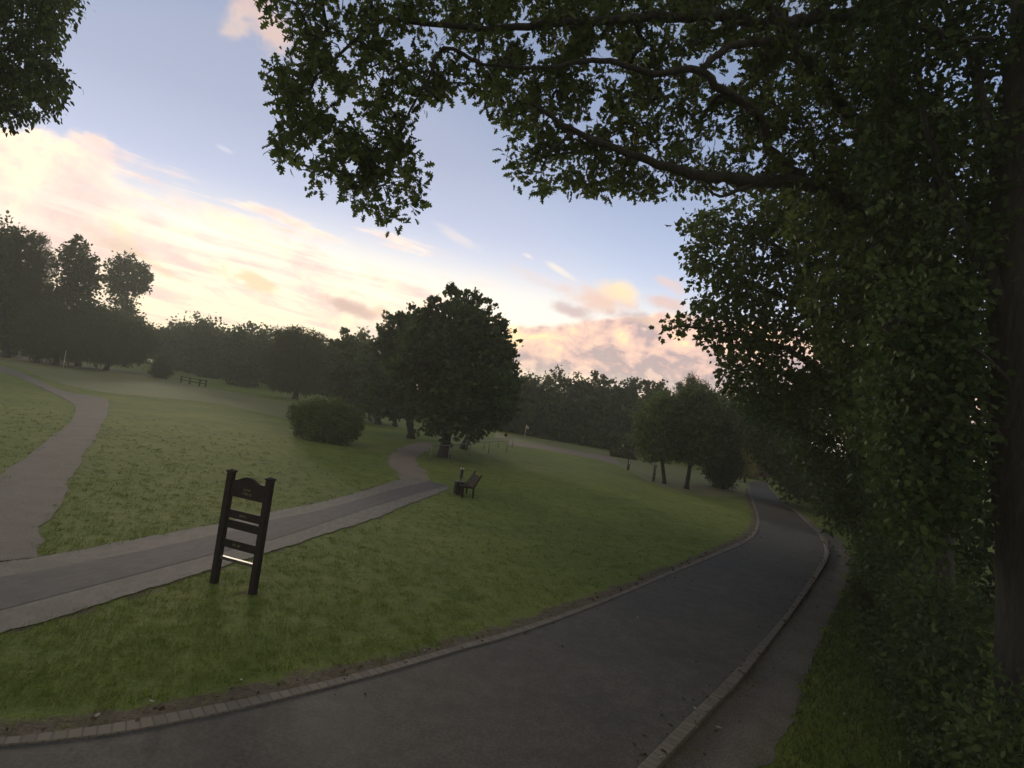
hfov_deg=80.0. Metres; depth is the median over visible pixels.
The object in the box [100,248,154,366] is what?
tree
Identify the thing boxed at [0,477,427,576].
path edging
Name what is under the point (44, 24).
overhanging tree
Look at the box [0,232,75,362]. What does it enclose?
tree
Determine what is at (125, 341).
willow tree
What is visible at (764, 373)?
verge tree
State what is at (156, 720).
kerb
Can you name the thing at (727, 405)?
tree
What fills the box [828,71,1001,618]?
verge tree
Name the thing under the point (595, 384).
tree
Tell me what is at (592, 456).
brown path
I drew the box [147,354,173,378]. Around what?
conical bush
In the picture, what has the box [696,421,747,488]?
dark bush
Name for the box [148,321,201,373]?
tree
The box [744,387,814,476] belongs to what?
tree
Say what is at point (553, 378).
tree
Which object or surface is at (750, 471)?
willow tree
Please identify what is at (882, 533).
hedge shrub
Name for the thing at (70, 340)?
willow tree
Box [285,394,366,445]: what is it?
round bush
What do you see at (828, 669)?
rough grass
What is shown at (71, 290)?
tree
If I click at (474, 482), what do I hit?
bench
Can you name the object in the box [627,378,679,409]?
tree
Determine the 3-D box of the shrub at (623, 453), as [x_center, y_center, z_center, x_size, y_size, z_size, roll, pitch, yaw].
[10.438,6.642,57.280,2.974,1.735,2.667,8,-2,0]
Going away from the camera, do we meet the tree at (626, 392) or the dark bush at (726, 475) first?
the dark bush at (726, 475)
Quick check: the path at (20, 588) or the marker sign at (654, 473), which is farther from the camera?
the marker sign at (654, 473)
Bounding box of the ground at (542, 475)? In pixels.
[0,349,994,767]
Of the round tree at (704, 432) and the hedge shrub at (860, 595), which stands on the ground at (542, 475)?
the hedge shrub at (860, 595)
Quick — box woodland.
[14,292,668,453]
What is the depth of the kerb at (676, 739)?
9.39 m
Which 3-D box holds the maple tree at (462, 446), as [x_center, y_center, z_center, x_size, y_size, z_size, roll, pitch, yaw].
[-2.424,0.230,42.352,6.689,9.198,7.805,8,-2,0]
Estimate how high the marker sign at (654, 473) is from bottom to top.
1.220 m
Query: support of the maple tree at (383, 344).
on the ground at (542, 475)
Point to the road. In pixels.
(608, 684)
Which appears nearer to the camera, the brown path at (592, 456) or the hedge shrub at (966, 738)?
the hedge shrub at (966, 738)
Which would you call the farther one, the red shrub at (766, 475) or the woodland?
the woodland
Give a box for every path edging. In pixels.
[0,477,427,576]
[0,486,448,631]
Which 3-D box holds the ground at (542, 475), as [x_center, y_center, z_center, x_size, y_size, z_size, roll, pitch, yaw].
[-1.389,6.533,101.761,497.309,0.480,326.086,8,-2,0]
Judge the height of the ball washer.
1.010 m
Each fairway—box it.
[0,355,373,422]
[494,432,746,496]
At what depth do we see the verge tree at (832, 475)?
20.73 m
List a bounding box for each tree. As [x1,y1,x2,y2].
[0,0,89,137]
[0,210,44,357]
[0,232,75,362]
[10,300,102,366]
[46,233,113,366]
[67,300,169,369]
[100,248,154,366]
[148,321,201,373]
[172,320,235,379]
[213,324,276,387]
[253,0,954,629]
[259,324,332,399]
[312,326,371,411]
[347,347,397,424]
[358,301,431,438]
[358,361,405,426]
[378,281,533,457]
[459,340,524,449]
[507,371,557,435]
[541,364,573,420]
[563,371,599,438]
[579,369,620,425]
[598,376,642,449]
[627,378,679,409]
[627,388,682,483]
[649,137,940,468]
[659,381,746,488]
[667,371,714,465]
[712,388,759,462]
[722,308,870,539]
[724,401,824,514]
[738,439,760,482]
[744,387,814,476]
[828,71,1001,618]
[833,0,1023,767]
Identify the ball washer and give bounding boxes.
[460,468,463,480]
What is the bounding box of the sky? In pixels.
[0,0,1009,476]
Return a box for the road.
[0,481,824,767]
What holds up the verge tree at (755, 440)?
on the ground at (542, 475)
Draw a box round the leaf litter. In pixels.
[6,526,843,767]
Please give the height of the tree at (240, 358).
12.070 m
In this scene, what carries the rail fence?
on the ground at (542, 475)
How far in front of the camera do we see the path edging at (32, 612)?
10.55 m
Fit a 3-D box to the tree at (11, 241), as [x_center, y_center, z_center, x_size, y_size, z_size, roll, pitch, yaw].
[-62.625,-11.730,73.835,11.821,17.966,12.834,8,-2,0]
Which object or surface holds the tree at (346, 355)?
on the ground at (542, 475)
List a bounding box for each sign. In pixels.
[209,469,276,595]
[627,459,630,469]
[652,465,656,481]
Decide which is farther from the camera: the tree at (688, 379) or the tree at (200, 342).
the tree at (200, 342)
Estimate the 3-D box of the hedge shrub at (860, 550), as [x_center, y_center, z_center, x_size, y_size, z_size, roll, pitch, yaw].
[12.513,4.176,19.976,2.738,5.358,8.335,8,-2,31]
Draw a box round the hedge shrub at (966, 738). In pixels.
[876,628,1023,767]
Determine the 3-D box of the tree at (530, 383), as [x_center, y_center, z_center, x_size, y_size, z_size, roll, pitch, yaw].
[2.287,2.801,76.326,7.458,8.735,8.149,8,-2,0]
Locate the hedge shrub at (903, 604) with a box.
[848,535,994,727]
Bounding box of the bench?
[459,471,482,498]
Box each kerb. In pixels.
[0,481,759,745]
[638,481,828,767]
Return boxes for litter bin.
[453,480,464,494]
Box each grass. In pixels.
[774,543,940,767]
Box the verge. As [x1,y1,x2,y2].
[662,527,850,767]
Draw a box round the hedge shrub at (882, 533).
[844,454,987,636]
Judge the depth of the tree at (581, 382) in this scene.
77.73 m
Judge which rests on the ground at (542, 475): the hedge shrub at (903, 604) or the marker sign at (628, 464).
the hedge shrub at (903, 604)
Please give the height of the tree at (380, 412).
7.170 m
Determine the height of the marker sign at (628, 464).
0.950 m
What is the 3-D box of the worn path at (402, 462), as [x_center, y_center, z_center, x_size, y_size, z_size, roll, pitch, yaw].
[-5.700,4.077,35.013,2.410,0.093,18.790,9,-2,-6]
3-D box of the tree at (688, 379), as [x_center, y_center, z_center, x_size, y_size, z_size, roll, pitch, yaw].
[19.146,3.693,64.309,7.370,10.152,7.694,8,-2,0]
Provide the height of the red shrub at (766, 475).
1.957 m
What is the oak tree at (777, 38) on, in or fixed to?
on the ground at (542, 475)
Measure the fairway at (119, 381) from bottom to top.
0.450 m
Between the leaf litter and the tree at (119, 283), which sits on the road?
the leaf litter
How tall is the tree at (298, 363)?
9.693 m
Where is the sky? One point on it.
(160, 156)
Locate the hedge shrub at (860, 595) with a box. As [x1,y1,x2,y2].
[844,577,885,635]
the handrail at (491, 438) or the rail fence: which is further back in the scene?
the rail fence
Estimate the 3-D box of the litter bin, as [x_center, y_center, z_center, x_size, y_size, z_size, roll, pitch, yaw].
[-2.141,4.161,24.462,0.340,0.535,0.340,9,-2,-20]
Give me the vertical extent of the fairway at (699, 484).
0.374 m
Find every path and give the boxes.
[0,366,108,560]
[0,481,447,609]
[387,442,433,479]
[508,442,619,464]
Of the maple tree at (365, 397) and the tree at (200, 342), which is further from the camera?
the tree at (200, 342)
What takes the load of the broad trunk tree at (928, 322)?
on the ground at (542, 475)
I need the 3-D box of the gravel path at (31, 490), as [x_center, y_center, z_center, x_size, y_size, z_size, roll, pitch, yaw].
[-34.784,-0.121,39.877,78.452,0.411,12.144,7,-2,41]
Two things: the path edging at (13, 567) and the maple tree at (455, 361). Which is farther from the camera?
the maple tree at (455, 361)
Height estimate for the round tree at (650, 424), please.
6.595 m
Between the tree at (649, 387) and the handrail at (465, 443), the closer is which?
the handrail at (465, 443)
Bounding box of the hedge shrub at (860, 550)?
[837,493,876,580]
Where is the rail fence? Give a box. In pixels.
[180,376,207,386]
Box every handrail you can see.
[429,440,507,461]
[465,438,513,450]
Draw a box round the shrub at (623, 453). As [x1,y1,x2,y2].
[609,445,637,459]

